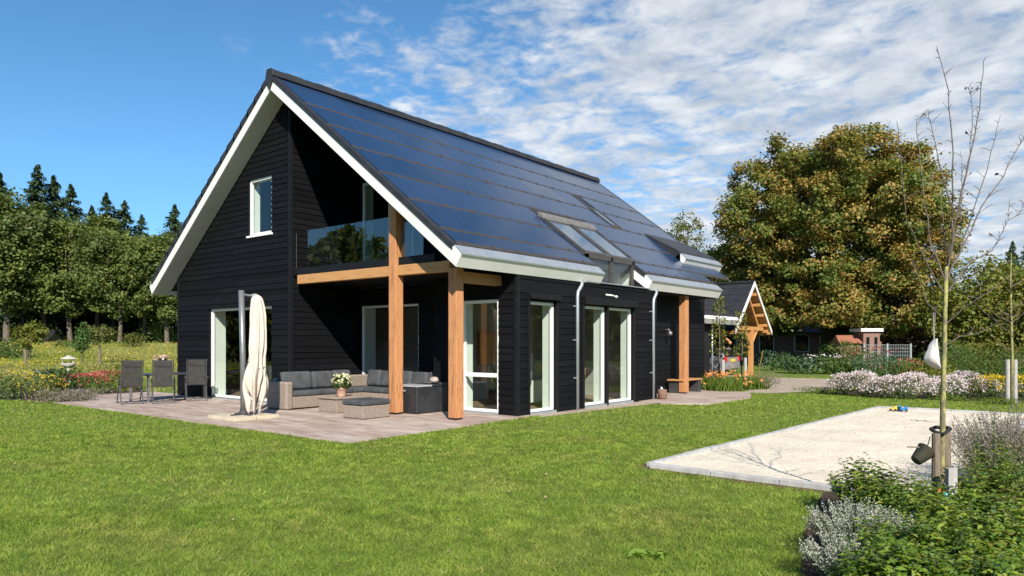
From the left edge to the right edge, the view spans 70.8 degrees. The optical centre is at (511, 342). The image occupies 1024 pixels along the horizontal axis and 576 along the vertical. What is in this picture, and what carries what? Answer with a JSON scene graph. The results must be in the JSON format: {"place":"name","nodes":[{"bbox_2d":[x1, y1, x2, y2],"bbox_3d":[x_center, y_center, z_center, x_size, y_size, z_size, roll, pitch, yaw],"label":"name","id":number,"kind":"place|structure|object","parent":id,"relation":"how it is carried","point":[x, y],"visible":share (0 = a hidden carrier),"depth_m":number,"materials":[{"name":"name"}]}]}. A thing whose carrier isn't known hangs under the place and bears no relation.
{"place":"outdoors","nodes":[
{"label":"outdoors","id":0,"kind":"place"},
{"bbox_2d":[0,383,146,401],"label":"flower bed soil","id":1,"kind":"structure","parent":0,"point":[137,390],"depth_m":23.03,"materials":[{"name":"brown soil"}]},
{"bbox_2d":[0,368,42,398],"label":"perennial","id":2,"kind":"object","parent":1,"relation":"on","point":[11,394],"visible":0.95,"depth_m":20.35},
{"bbox_2d":[8,374,67,398],"bbox_3d":[-13.754,1.266,20.794,1.554,0.748,1.499,0,0,-2],"label":"perennial","id":3,"kind":"object","parent":1,"relation":"on","point":[30,394],"visible":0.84,"depth_m":20.77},
{"bbox_2d":[25,368,73,390],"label":"perennial","id":4,"kind":"object","parent":1,"relation":"on","point":[49,372],"visible":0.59,"depth_m":23.75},
{"bbox_2d":[24,388,97,403],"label":"heather","id":5,"kind":"object","parent":1,"relation":"on","point":[60,398],"visible":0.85,"depth_m":19.19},
{"bbox_2d":[47,365,87,389],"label":"perennial","id":6,"kind":"object","parent":1,"relation":"on","point":[70,385],"visible":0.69,"depth_m":24.36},
{"bbox_2d":[61,372,110,388],"bbox_3d":[-14.634,1.309,24.705,1.592,0.644,1.551,0,0,39],"label":"sedum","id":7,"kind":"object","parent":1,"relation":"on","point":[90,375],"visible":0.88,"depth_m":24.54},
{"bbox_2d":[0,341,176,391],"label":"meadow grass","id":8,"kind":"structure","parent":0,"point":[50,352],"depth_m":62.53,"materials":[{"name":"plant"}]},
{"bbox_2d":[53,392,537,443],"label":"patio","id":9,"kind":"structure","parent":0,"point":[311,422],"depth_m":14.91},
{"bbox_2d":[116,360,144,404],"bbox_3d":[-9.886,1.007,18.661,0.596,1.143,0.757,0,0,-35],"label":"garden chair","id":10,"kind":"object","parent":9,"relation":"on","point":[131,375],"visible":1,"depth_m":18.45,"materials":[{"name":"fabric"}]},
{"bbox_2d":[150,359,175,403],"bbox_3d":[-9.130,1.007,18.856,0.596,1.143,0.757,0,0,-25],"label":"garden chair","id":11,"kind":"object","parent":9,"relation":"on","point":[161,373],"visible":1,"depth_m":18.61,"materials":[{"name":"fabric"}]},
{"bbox_2d":[184,359,207,400],"bbox_3d":[-8.645,1.007,19.700,0.596,1.143,0.757,0,0,-27],"label":"garden chair","id":12,"kind":"object","parent":9,"relation":"on","point":[195,371],"visible":1,"depth_m":19.47,"materials":[{"name":"fabric"}]},
{"bbox_2d":[208,413,230,419],"bbox_3d":[-5.936,1.532,14.901,0.500,0.075,0.500,0,0,39],"label":"base slab","id":13,"kind":"object","parent":9,"relation":"on","point":[216,416],"depth_m":14.78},
{"bbox_2d":[230,290,268,415],"bbox_3d":[-5.457,0.205,14.970,0.736,2.582,0.618,0,0,10],"label":"parasol","id":14,"kind":"object","parent":13,"relation":"on","point":[254,382],"visible":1,"depth_m":14.87,"materials":[{"name":"beige fabric"}]},
{"bbox_2d":[317,394,370,412],"bbox_3d":[-3.859,1.400,16.580,0.720,0.330,1.000,0,0,39],"label":"coffee table","id":15,"kind":"object","parent":9,"relation":"on","point":[333,404],"visible":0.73,"depth_m":16.21,"materials":[{"name":"grey wicker"}]},
{"bbox_2d":[331,373,351,396],"bbox_3d":[-3.915,0.960,16.503,0.466,0.551,0.443,0,0,39],"label":"flower pot","id":16,"kind":"object","parent":15,"relation":"on","point":[341,384],"visible":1,"depth_m":16.41,"materials":[{"name":"pink ceramic"}]},
{"bbox_2d":[267,370,433,409],"bbox_3d":[-3.631,1.129,17.320,3.290,0.862,3.060,0,0,39],"label":"corner sofa","id":17,"kind":"object","parent":9,"relation":"on","point":[293,389],"visible":0.61,"depth_m":17.63,"materials":[{"name":"fabric"}]},
{"bbox_2d":[342,397,389,418],"bbox_3d":[-3.059,1.370,15.132,0.680,0.380,0.760,0,0,39],"label":"ottoman","id":18,"kind":"object","parent":9,"relation":"on","point":[365,408],"visible":1,"depth_m":14.90,"materials":[{"name":"grey wicker"}]},
{"bbox_2d":[401,383,447,413],"bbox_3d":[-2.019,1.252,16.326,0.690,0.625,1.075,0,0,39],"label":"covered fire table","id":19,"kind":"object","parent":9,"relation":"on","point":[420,398],"visible":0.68,"depth_m":15.97,"materials":[{"name":"fabric"}]},
{"bbox_2d":[0,357,1023,575],"bbox_3d":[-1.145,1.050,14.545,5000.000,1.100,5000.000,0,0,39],"label":"ground","id":20,"kind":"structure","parent":0,"point":[785,373],"depth_m":7.34,"materials":[{"name":"plant"}]},
{"bbox_2d":[0,338,34,358],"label":"shrub","id":21,"kind":"object","parent":20,"relation":"on","point":[3,348],"visible":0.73,"depth_m":60.24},
{"bbox_2d":[8,319,52,362],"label":"fruit tree","id":22,"kind":"object","parent":20,"relation":"on","point":[35,336],"visible":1,"depth_m":51.86,"materials":[{"name":"green plant"}]},
{"bbox_2d":[0,165,66,330],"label":"fir tree","id":23,"kind":"object","parent":20,"relation":"on","point":[35,192],"visible":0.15,"depth_m":115.50,"materials":[{"name":"green plant"}]},
{"bbox_2d":[0,185,67,342],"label":"broadleaf tree","id":24,"kind":"object","parent":20,"relation":"on","point":[22,227],"visible":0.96,"depth_m":88.45,"materials":[{"name":"green plant"}]},
{"bbox_2d":[11,175,69,327],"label":"fir tree","id":25,"kind":"object","parent":20,"relation":"on","point":[53,195],"visible":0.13,"depth_m":119.57,"materials":[{"name":"green plant"}]},
{"bbox_2d":[15,184,94,335],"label":"fir tree","id":26,"kind":"object","parent":20,"relation":"on","point":[72,211],"visible":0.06,"depth_m":117.61,"materials":[{"name":"green plant"}]},
{"bbox_2d":[23,217,121,342],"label":"broadleaf tree","id":27,"kind":"object","parent":20,"relation":"on","point":[63,282],"visible":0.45,"depth_m":91.44,"materials":[{"name":"green plant"}]},
{"bbox_2d":[70,321,92,363],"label":"fruit tree","id":28,"kind":"object","parent":20,"relation":"on","point":[81,340],"visible":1,"depth_m":49.83,"materials":[{"name":"green plant"}]},
{"bbox_2d":[0,320,176,343],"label":"bracken","id":29,"kind":"object","parent":20,"relation":"on","point":[155,333],"visible":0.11,"depth_m":96.87,"materials":[{"name":"green plant"}]},
{"bbox_2d":[0,305,176,339],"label":"undergrowth","id":30,"kind":"object","parent":20,"relation":"on","point":[132,324],"visible":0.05,"depth_m":112.68,"materials":[{"name":"green plant"}]},
{"bbox_2d":[62,192,128,335],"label":"fir tree","id":31,"kind":"object","parent":20,"relation":"on","point":[106,202],"visible":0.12,"depth_m":116.57,"materials":[{"name":"green plant"}]},
{"bbox_2d":[70,211,131,327],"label":"broadleaf tree","id":32,"kind":"object","parent":20,"relation":"on","point":[103,223],"visible":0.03,"depth_m":98.36,"materials":[{"name":"green plant"}]},
{"bbox_2d":[86,324,121,349],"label":"fruit tree","id":33,"kind":"object","parent":20,"relation":"on","point":[97,333],"visible":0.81,"depth_m":53.82,"materials":[{"name":"green plant"}]},
{"bbox_2d":[73,229,154,342],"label":"broadleaf tree","id":34,"kind":"object","parent":20,"relation":"on","point":[105,278],"visible":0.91,"depth_m":89.55,"materials":[{"name":"green plant"}]},
{"bbox_2d":[100,200,139,331],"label":"fir tree","id":35,"kind":"object","parent":20,"relation":"on","point":[124,210],"visible":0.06,"depth_m":118.66,"materials":[{"name":"green plant"}]},
{"bbox_2d":[122,227,176,341],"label":"broadleaf tree","id":36,"kind":"object","parent":20,"relation":"on","point":[137,237],"visible":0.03,"depth_m":95.97,"materials":[{"name":"green plant"}]},
{"bbox_2d":[123,233,176,343],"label":"broadleaf tree","id":37,"kind":"object","parent":20,"relation":"on","point":[154,251],"visible":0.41,"depth_m":89.53,"materials":[{"name":"green plant"}]},
{"bbox_2d":[127,204,183,335],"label":"fir tree","id":38,"kind":"object","parent":20,"relation":"on","point":[175,226],"visible":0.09,"depth_m":115.40,"materials":[{"name":"green plant"}]},
{"bbox_2d":[32,422,680,453],"bbox_3d":[-0.717,1.562,12.246,15.930,0.047,9.352,0,0,-21],"label":"clover","id":39,"kind":"object","parent":20,"relation":"on","point":[429,449],"visible":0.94,"depth_m":12.27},
{"bbox_2d":[150,68,728,419],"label":"timber house","id":40,"kind":"structure","parent":20,"relation":"on","point":[338,230],"depth_m":18.83,"materials":[{"name":"black wood"}]},
{"bbox_2d":[211,306,271,400],"bbox_3d":[-7.250,0.290,19.800,3.180,2.540,0.440,0,0,39],"label":"window","id":41,"kind":"structure","parent":40,"relation":"in","point":[218,316],"depth_m":20.75,"materials":[{"name":"white glass"}]},
{"bbox_2d":[246,175,272,237],"bbox_3d":[-6.537,-3.575,19.035,1.170,1.570,0.380,0,0,39],"label":"window","id":42,"kind":"structure","parent":40,"relation":"in","point":[254,184],"depth_m":19.29,"materials":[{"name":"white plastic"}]},
{"bbox_2d":[363,183,412,260],"bbox_3d":[-3.196,-3.065,19.285,2.070,2.650,0.370,0,0,39],"label":"window","id":43,"kind":"structure","parent":40,"relation":"in","point":[367,188],"depth_m":19.89,"materials":[{"name":"glass"}]},
{"bbox_2d":[362,304,418,373],"bbox_3d":[-3.091,0.275,19.265,2.300,2.590,0.470,0,0,39],"label":"window","id":44,"kind":"structure","parent":40,"relation":"in","point":[368,312],"depth_m":19.92,"materials":[{"name":"grey glass"}]},
{"bbox_2d":[464,299,498,412],"bbox_3d":[-0.597,0.295,16.205,1.140,2.530,0.344,0,0,39],"label":"window","id":45,"kind":"structure","parent":40,"relation":"in","point":[469,374],"depth_m":16.40,"materials":[{"name":"white plastic"}]},
{"bbox_2d":[531,301,553,411],"bbox_3d":[0.522,0.315,16.233,0.310,2.490,1.040,0,0,39],"label":"window","id":46,"kind":"structure","parent":40,"relation":"in","point":[547,308],"depth_m":16.60,"materials":[{"name":"white plastic"}]},
{"bbox_2d":[538,211,611,257],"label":"roof window","id":47,"kind":"structure","parent":40,"relation":"in","point":[562,225],"depth_m":19.26,"materials":[{"name":"blue glass"}]},
{"bbox_2d":[585,306,603,405],"bbox_3d":[1.892,0.320,17.942,0.310,2.480,1.080,0,0,39],"label":"window","id":48,"kind":"structure","parent":40,"relation":"in","point":[598,311],"depth_m":18.32,"materials":[{"name":"white plastic"}]},
{"bbox_2d":[567,218,635,262],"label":"roof window","id":49,"kind":"structure","parent":40,"relation":"in","point":[589,230],"depth_m":20.38,"materials":[{"name":"blue glass"}]},
{"bbox_2d":[584,254,649,288],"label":"window","id":50,"kind":"structure","parent":40,"relation":"in","point":[610,277],"depth_m":20.06,"materials":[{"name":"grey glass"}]},
{"bbox_2d":[609,308,630,402],"bbox_3d":[2.665,0.320,18.905,0.310,2.480,1.330,0,0,39],"label":"window","id":51,"kind":"structure","parent":40,"relation":"in","point":[625,313],"depth_m":19.38,"materials":[{"name":"white plastic"}]},
{"bbox_2d":[540,402,650,416],"bbox_3d":[2.113,1.594,17.329,0.698,0.001,4.820,0,0,39],"label":"gravel strip","id":52,"kind":"object","parent":20,"relation":"on","point":[598,408],"visible":0.71,"depth_m":17.43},
{"bbox_2d":[665,209,707,253],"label":"poplar","id":53,"kind":"object","parent":20,"relation":"on","point":[683,226],"visible":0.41,"depth_m":74.69,"materials":[{"name":"green plant"}]},
{"bbox_2d":[704,299,737,377],"bbox_3d":[5.079,-1.177,32.114,7.730,5.555,6.900,0,0,39],"label":"garage annex","id":54,"kind":"object","parent":20,"relation":"on","point":[709,307],"visible":0.14,"depth_m":30.98,"materials":[{"name":"wood"}]},
{"bbox_2d":[701,371,747,391],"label":"day lily","id":55,"kind":"object","parent":20,"relation":"on","point":[724,385],"visible":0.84,"depth_m":23.38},
{"bbox_2d":[633,464,832,493],"bbox_3d":[5.908,1.596,12.632,2.600,0.001,11.160,0,0,39],"label":"bare edge","id":56,"kind":"object","parent":20,"relation":"on","point":[747,482],"visible":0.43,"depth_m":8.22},
{"bbox_2d":[710,280,771,375],"bbox_3d":[9.105,-0.690,36.512,6.510,4.580,4.760,0,0,39],"label":"carport","id":57,"kind":"object","parent":20,"relation":"on","point":[743,296],"visible":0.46,"depth_m":34.91,"materials":[{"name":"wood"}]},
{"bbox_2d":[733,311,750,374],"bbox_3d":[9.993,0.103,31.382,0.756,2.996,0.738,0,0,39],"label":"pear tree","id":58,"kind":"object","parent":20,"relation":"on","point":[742,336],"visible":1,"depth_m":31.39,"materials":[{"name":"green plant"}]},
{"bbox_2d":[723,311,881,361],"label":"brick house","id":59,"kind":"structure","parent":20,"relation":"on","point":[806,342],"depth_m":60.43,"materials":[{"name":"tile"}]},
{"bbox_2d":[794,334,808,351],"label":"window","id":60,"kind":"structure","parent":59,"relation":"in","point":[801,341],"depth_m":60.14,"materials":[{"name":"glass"}]},
{"bbox_2d":[778,353,828,373],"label":"perennial","id":61,"kind":"object","parent":20,"relation":"on","point":[801,365],"visible":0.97,"depth_m":36.65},
{"bbox_2d":[805,353,849,373],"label":"perennial","id":62,"kind":"object","parent":20,"relation":"on","point":[831,371],"visible":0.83,"depth_m":36.55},
{"bbox_2d":[647,406,1023,499],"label":"sand pit kerb","id":63,"kind":"structure","parent":20,"relation":"on","point":[654,464],"depth_m":9.12,"materials":[{"name":"concrete"}]},
{"bbox_2d":[704,121,974,365],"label":"autumn tree","id":64,"kind":"object","parent":20,"relation":"on","point":[847,192],"visible":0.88,"depth_m":45.29,"materials":[{"name":"green plant"}]},
{"bbox_2d":[800,492,879,575],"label":"planting bed","id":65,"kind":"object","parent":20,"relation":"on","point":[809,566],"visible":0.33,"depth_m":6.11,"materials":[{"name":"brown soil"}]},
{"bbox_2d":[797,529,871,575],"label":"thyme","id":66,"kind":"object","parent":65,"relation":"on","point":[835,556],"visible":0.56,"depth_m":4.76,"materials":[{"name":"plant"}]},
{"bbox_2d":[802,494,914,557],"bbox_3d":[2.521,1.356,5.261,0.749,0.493,0.748,0,0,39],"label":"thyme","id":67,"kind":"object","parent":65,"relation":"on","point":[827,521],"visible":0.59,"depth_m":5.24,"materials":[{"name":"plant"}]},
{"bbox_2d":[826,452,912,518],"bbox_3d":[3.234,1.293,6.535,0.706,0.622,0.683,0,0,39],"label":"evergreen shrub","id":68,"kind":"object","parent":65,"relation":"on","point":[857,483],"visible":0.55,"depth_m":6.50,"materials":[{"name":"plant"}]},
{"bbox_2d":[826,533,959,575],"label":"evergreen shrub","id":69,"kind":"object","parent":65,"relation":"on","point":[885,560],"visible":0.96,"depth_m":4.22,"materials":[{"name":"plant"}]},
{"bbox_2d":[837,512,960,574],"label":"evergreen shrub","id":70,"kind":"object","parent":65,"relation":"on","point":[880,533],"visible":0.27,"depth_m":4.70,"materials":[{"name":"plant"}]},
{"bbox_2d":[855,466,955,521],"bbox_3d":[3.289,1.312,6.000,0.808,0.585,0.732,0,0,39],"label":"evergreen shrub","id":71,"kind":"object","parent":65,"relation":"on","point":[877,496],"visible":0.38,"depth_m":5.99,"materials":[{"name":"plant"}]},
{"bbox_2d":[878,476,986,543],"bbox_3d":[3.146,1.298,5.369,0.782,0.613,0.748,0,0,39],"label":"evergreen shrub","id":72,"kind":"object","parent":65,"relation":"on","point":[923,506],"visible":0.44,"depth_m":5.32,"materials":[{"name":"plant"}]},
{"bbox_2d":[931,433,940,495],"bbox_3d":[3.592,1.235,6.100,0.065,0.930,0.068,0,0,39],"label":"tree stake","id":73,"kind":"object","parent":65,"relation":"on","point":[936,466],"visible":0.48,"depth_m":6.07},
{"bbox_2d":[907,436,934,464],"bbox_3d":[3.472,0.912,6.086,0.207,0.241,0.155,0,0,-29],"label":"hanging bucket","id":74,"kind":"object","parent":73,"relation":"hanging from","point":[922,453],"visible":1,"depth_m":6.06,"materials":[{"name":"metal"}]},
{"bbox_2d":[945,467,957,499],"bbox_3d":[3.600,1.358,5.900,0.072,0.684,0.072,0,0,10],"label":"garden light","id":75,"kind":"object","parent":65,"relation":"on","point":[951,475],"visible":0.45,"depth_m":5.87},
{"bbox_2d":[883,507,1023,574],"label":"evergreen shrub","id":76,"kind":"object","parent":65,"relation":"on","point":[987,546],"visible":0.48,"depth_m":4.49,"materials":[{"name":"plant"}]},
{"bbox_2d":[896,48,1023,485],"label":"bare tree","id":77,"kind":"object","parent":65,"relation":"on","point":[945,275],"visible":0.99,"depth_m":6.22,"materials":[{"name":"brown plant"}]},
{"bbox_2d":[923,314,940,369],"bbox_3d":[17.484,-0.060,29.864,0.704,2.411,0.415,0,0,0],"label":"hanging bag","id":78,"kind":"object","parent":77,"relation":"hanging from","point":[931,357],"visible":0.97,"depth_m":29.80,"materials":[{"name":"fabric"}]},
{"bbox_2d":[917,533,1023,575],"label":"evergreen shrub","id":79,"kind":"object","parent":65,"relation":"on","point":[980,561],"visible":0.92,"depth_m":4.04,"materials":[{"name":"plant"}]},
{"bbox_2d":[926,461,1023,531],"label":"evergreen shrub","id":80,"kind":"object","parent":65,"relation":"on","point":[970,493],"visible":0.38,"depth_m":5.83,"materials":[{"name":"plant"}]},
{"bbox_2d":[934,494,1023,564],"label":"evergreen shrub","id":81,"kind":"object","parent":65,"relation":"on","point":[1014,534],"visible":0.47,"depth_m":4.75,"materials":[{"name":"plant"}]},
{"bbox_2d":[961,441,1023,515],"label":"evergreen shrub","id":82,"kind":"object","parent":65,"relation":"on","point":[1004,476],"visible":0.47,"depth_m":6.06,"materials":[{"name":"plant"}]},
{"bbox_2d":[963,410,1021,492],"bbox_3d":[4.327,1.105,6.488,0.414,0.993,0.393,0,0,-5],"label":"shrub","id":83,"kind":"object","parent":65,"relation":"on","point":[977,466],"visible":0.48,"depth_m":6.50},
{"bbox_2d":[988,463,1023,528],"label":"evergreen shrub","id":84,"kind":"object","parent":65,"relation":"on","point":[1019,504],"visible":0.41,"depth_m":5.50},
{"bbox_2d":[660,408,1023,493],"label":"sand","id":85,"kind":"structure","parent":20,"relation":"on","point":[812,458],"depth_m":10.62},
{"bbox_2d":[825,371,861,394],"bbox_3d":[10.125,1.232,21.875,1.102,0.742,1.082,0,0,39],"label":"aster","id":86,"kind":"object","parent":20,"relation":"on","point":[841,375],"visible":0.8,"depth_m":21.83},
{"bbox_2d":[829,340,875,368],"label":"shrub","id":87,"kind":"object","parent":20,"relation":"on","point":[846,345],"visible":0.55,"depth_m":41.08,"materials":[{"name":"green plant"}]},
{"bbox_2d":[831,328,882,369],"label":"brick outbuilding","id":88,"kind":"structure","parent":20,"relation":"on","point":[867,336],"depth_m":42.64,"materials":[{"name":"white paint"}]},
{"bbox_2d":[843,368,877,396],"bbox_3d":[10.362,1.187,21.317,1.132,0.857,1.100,0,0,39],"label":"aster","id":89,"kind":"object","parent":20,"relation":"on","point":[865,374],"visible":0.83,"depth_m":21.24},
{"bbox_2d":[710,375,1022,392],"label":"gravel drive","id":90,"kind":"structure","parent":20,"relation":"on","point":[788,385],"depth_m":27.43,"materials":[{"name":"gravel"}]},
{"bbox_2d":[710,345,739,373],"bbox_3d":[8.869,0.870,35.865,4.449,1.460,1.825,0,0,39],"label":"parked car","id":91,"kind":"object","parent":90,"relation":"on","point":[732,360],"visible":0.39,"depth_m":34.26,"materials":[{"name":"silver metal"}]},
{"bbox_2d":[845,346,905,376],"bbox_3d":[16.721,0.892,33.129,2.732,1.526,2.797,0,0,39],"label":"perennial","id":92,"kind":"object","parent":20,"relation":"on","point":[870,362],"visible":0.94,"depth_m":32.99,"materials":[{"name":"plant"}]},
{"bbox_2d":[858,376,899,397],"bbox_3d":[10.630,1.293,20.845,1.110,0.642,1.133,0,0,39],"label":"aster","id":93,"kind":"object","parent":20,"relation":"on","point":[874,382],"visible":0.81,"depth_m":20.77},
{"bbox_2d":[876,374,917,398],"bbox_3d":[10.941,1.253,20.486,1.104,0.737,1.114,0,0,39],"label":"aster","id":94,"kind":"object","parent":20,"relation":"on","point":[895,377],"visible":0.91,"depth_m":20.32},
{"bbox_2d":[872,291,940,357],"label":"weeping tree","id":95,"kind":"object","parent":20,"relation":"on","point":[909,338],"visible":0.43,"depth_m":45.35,"materials":[{"name":"green plant"}]},
{"bbox_2d":[892,371,935,398],"bbox_3d":[11.307,1.195,20.316,1.099,0.827,1.080,0,0,-28],"label":"aster","id":96,"kind":"object","parent":20,"relation":"on","point":[909,375],"visible":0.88,"depth_m":20.14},
{"bbox_2d":[833,390,1023,402],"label":"aster bed soil","id":97,"kind":"structure","parent":20,"relation":"on","point":[922,395],"depth_m":21.74,"materials":[{"name":"brown soil"}]},
{"bbox_2d":[910,377,952,398],"bbox_3d":[11.856,1.298,20.351,1.108,0.653,1.084,0,0,39],"label":"aster","id":98,"kind":"object","parent":97,"relation":"on","point":[948,389],"visible":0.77,"depth_m":20.17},
{"bbox_2d":[926,374,973,397],"bbox_3d":[12.446,1.246,20.502,1.146,0.756,1.168,0,0,39],"label":"aster","id":99,"kind":"object","parent":97,"relation":"on","point":[952,378],"visible":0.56,"depth_m":20.37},
{"bbox_2d":[946,370,988,397],"bbox_3d":[13.145,1.198,20.866,1.120,0.837,1.139,0,0,39],"label":"aster","id":100,"kind":"object","parent":97,"relation":"on","point":[964,375],"visible":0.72,"depth_m":20.72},
{"bbox_2d":[970,373,1004,398],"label":"coneflower","id":101,"kind":"object","parent":97,"relation":"on","point":[992,376],"visible":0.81,"depth_m":20.48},
{"bbox_2d":[902,361,959,378],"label":"shrub","id":102,"kind":"object","parent":20,"relation":"on","point":[928,371],"visible":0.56,"depth_m":30.59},
{"bbox_2d":[923,340,1001,374],"bbox_3d":[20.898,0.764,33.121,3.270,1.728,2.648,0,0,5],"label":"shrub","id":103,"kind":"object","parent":20,"relation":"on","point":[955,358],"visible":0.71,"depth_m":32.90,"materials":[{"name":"plant"}]},
{"bbox_2d":[907,249,1023,368],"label":"broadleaf tree","id":104,"kind":"object","parent":20,"relation":"on","point":[965,317],"visible":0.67,"depth_m":41.24,"materials":[{"name":"green plant"}]},
{"bbox_2d":[948,340,1009,374],"bbox_3d":[23.304,0.769,36.051,2.838,1.775,3.230,0,0,39],"label":"shrub","id":105,"kind":"object","parent":20,"relation":"on","point":[989,371],"visible":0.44,"depth_m":35.79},
{"bbox_2d":[949,408,1023,474],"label":"lavender","id":106,"kind":"object","parent":20,"relation":"on","point":[970,426],"visible":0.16,"depth_m":8.29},
{"bbox_2d":[951,397,1023,490],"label":"lavender","id":107,"kind":"object","parent":20,"relation":"on","point":[988,444],"visible":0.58,"depth_m":7.34,"materials":[{"name":"plant"}]},
{"bbox_2d":[971,340,1023,377],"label":"shrub","id":108,"kind":"object","parent":20,"relation":"on","point":[999,363],"visible":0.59,"depth_m":33.21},
{"bbox_2d":[972,253,1023,402],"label":"young tree","id":109,"kind":"object","parent":20,"relation":"on","point":[1011,321],"visible":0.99,"depth_m":19.19,"materials":[{"name":"green plant"}]},
{"bbox_2d":[977,270,1023,360],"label":"broadleaf tree","id":110,"kind":"object","parent":20,"relation":"on","point":[1015,308],"visible":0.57,"depth_m":40.06,"materials":[{"name":"green plant"}]},
{"bbox_2d":[0,0,1023,292],"label":"sky","id":111,"kind":"structure","parent":0,"point":[136,102],"materials":[{"name":"blue"}]},
{"bbox_2d":[639,389,750,404],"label":"entrance paving","id":112,"kind":"structure","parent":0,"point":[704,397],"depth_m":20.61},
{"bbox_2d":[667,378,702,393],"bbox_3d":[5.486,1.355,22.815,0.560,0.430,1.400,0,0,39],"label":"bench","id":113,"kind":"object","parent":112,"relation":"on","point":[694,384],"visible":0.82,"depth_m":22.64,"materials":[{"name":"wood"}]},
{"label":"entrance bed soil","id":114,"kind":"structure","parent":0,"visible":0},
{"bbox_2d":[708,296,729,374],"bbox_3d":[7.883,-0.092,27.443,0.809,3.385,0.738,0,0,6],"label":"pear tree","id":115,"kind":"object","parent":114,"relation":"on","point":[719,318],"visible":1,"depth_m":27.40,"materials":[{"name":"green plant"}]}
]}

